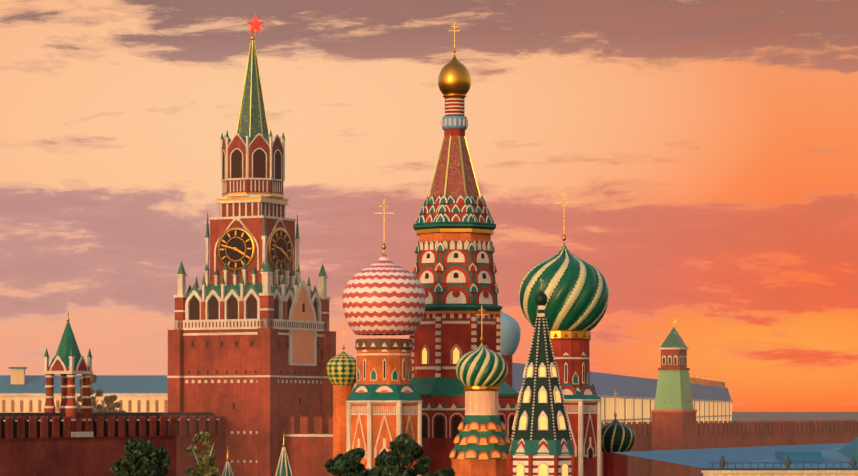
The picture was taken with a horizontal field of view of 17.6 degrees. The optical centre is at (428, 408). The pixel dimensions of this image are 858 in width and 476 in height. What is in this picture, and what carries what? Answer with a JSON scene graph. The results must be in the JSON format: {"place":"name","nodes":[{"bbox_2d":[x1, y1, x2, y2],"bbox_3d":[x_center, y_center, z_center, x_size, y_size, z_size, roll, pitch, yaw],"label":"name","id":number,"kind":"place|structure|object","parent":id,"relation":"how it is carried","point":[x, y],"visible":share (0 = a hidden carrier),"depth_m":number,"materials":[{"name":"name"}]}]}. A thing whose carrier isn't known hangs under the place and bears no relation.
{"place":"outdoors","nodes":[
{"label":"outdoors","id":0,"kind":"place"},
{"bbox_2d":[0,367,167,412],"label":"building","id":1,"kind":"structure","parent":0,"point":[152,387],"depth_m":537.89,"materials":[{"name":"yellow paint"}]},
{"bbox_2d":[0,412,857,475],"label":"fortress wall","id":2,"kind":"structure","parent":0,"point":[39,444],"depth_m":375.48,"materials":[{"name":"red brick"}]},
{"bbox_2d":[43,313,92,436],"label":"small tower","id":3,"kind":"structure","parent":2,"relation":"on","point":[68,363],"depth_m":360.15,"materials":[{"name":"red brick"}]},
{"bbox_2d":[0,0,857,411],"label":"sky","id":4,"kind":"structure","parent":0,"point":[704,152],"materials":[{"name":"orange"}]},
{"bbox_2d":[409,23,518,475],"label":"central church tower","id":5,"kind":"structure","parent":0,"point":[454,268],"depth_m":334.76,"materials":[{"name":"red brick"}]},
{"bbox_2d":[449,305,510,475],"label":"domed tower","id":6,"kind":"structure","parent":0,"point":[481,441],"depth_m":308.96,"materials":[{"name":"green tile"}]},
{"bbox_2d":[500,310,520,386],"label":"domed tower","id":7,"kind":"structure","parent":0,"point":[510,330],"depth_m":365.28,"materials":[{"name":"blue"}]},
{"bbox_2d":[601,390,634,475],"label":"domed turret","id":8,"kind":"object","parent":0,"point":[617,435],"depth_m":328.08,"materials":[{"name":"red brick"}]},
{"bbox_2d":[512,362,732,423],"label":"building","id":9,"kind":"structure","parent":0,"point":[703,410],"depth_m":684.81,"materials":[{"name":"beige"}]},
{"bbox_2d":[650,320,696,475],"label":"wall tower","id":10,"kind":"structure","parent":0,"point":[670,435],"depth_m":518.14,"materials":[{"name":"brick"}]},
{"bbox_2d":[612,437,857,475],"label":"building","id":11,"kind":"structure","parent":0,"point":[838,459],"depth_m":126.44,"materials":[{"name":"paint"}]},
{"bbox_2d":[732,412,857,422],"bbox_3d":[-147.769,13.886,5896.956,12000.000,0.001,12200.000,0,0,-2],"label":"ground","id":12,"kind":"structure","parent":0,"point":[794,416],"depth_m":4937.56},
{"bbox_2d":[76,374,103,412],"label":"tree","id":13,"kind":"object","parent":12,"relation":"on","point":[99,392],"depth_m":451.88,"materials":[{"name":"green plant"}]},
{"bbox_2d":[102,395,125,411],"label":"tree","id":14,"kind":"object","parent":12,"relation":"on","point":[109,407],"depth_m":447.43,"materials":[{"name":"green plant"}]},
{"bbox_2d":[109,437,170,475],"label":"dark tree","id":15,"kind":"object","parent":12,"relation":"on","point":[139,459],"visible":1,"depth_m":334.40,"materials":[{"name":"green plant"}]},
{"bbox_2d":[185,431,221,475],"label":"birch tree","id":16,"kind":"object","parent":12,"relation":"on","point":[204,461],"visible":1,"depth_m":342.62,"materials":[{"name":"green plant"}]},
{"bbox_2d":[222,446,233,475],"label":"spire","id":17,"kind":"structure","parent":12,"relation":"on","point":[227,470],"depth_m":349.97,"materials":[{"name":"green stone"}]},
{"bbox_2d":[167,30,335,475],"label":"clock tower","id":18,"kind":"structure","parent":12,"relation":"on","point":[251,345],"depth_m":393.46,"materials":[{"name":"brick"}]},
{"bbox_2d":[245,14,263,35],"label":"star","id":19,"kind":"object","parent":18,"relation":"attached to","point":[255,24],"depth_m":398.19,"materials":[{"name":"red glass"}]},
{"bbox_2d":[275,435,292,475],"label":"spire","id":20,"kind":"structure","parent":12,"relation":"on","point":[283,467],"depth_m":347.95,"materials":[{"name":"green stone"}]},
{"bbox_2d":[326,328,356,458],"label":"domed turret","id":21,"kind":"object","parent":12,"relation":"on","point":[341,370],"visible":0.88,"depth_m":344.35,"materials":[{"name":"orange paint"}]},
{"bbox_2d":[324,447,370,475],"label":"dark tree","id":22,"kind":"object","parent":12,"relation":"on","point":[348,463],"visible":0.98,"depth_m":289.15,"materials":[{"name":"green plant"}]},
{"bbox_2d":[342,206,425,475],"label":"domed tower","id":23,"kind":"structure","parent":12,"relation":"on","point":[383,295],"depth_m":320.56,"materials":[{"name":"red paint"}]},
{"bbox_2d":[369,432,431,475],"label":"dark tree","id":24,"kind":"object","parent":12,"relation":"on","point":[393,461],"visible":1,"depth_m":285.57,"materials":[{"name":"green plant"}]},
{"bbox_2d":[425,468,455,475],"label":"dark tree","id":25,"kind":"object","parent":12,"relation":"on","point":[447,472],"visible":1,"depth_m":283.47,"materials":[{"name":"green plant"}]},
{"bbox_2d":[508,279,574,475],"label":"tented spire","id":26,"kind":"object","parent":12,"relation":"on","point":[541,442],"visible":1,"depth_m":302.19,"materials":[{"name":"teal paint"}]},
{"bbox_2d":[519,195,608,475],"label":"domed tower","id":27,"kind":"structure","parent":12,"relation":"on","point":[575,289],"depth_m":321.21,"materials":[{"name":"teal paint"}]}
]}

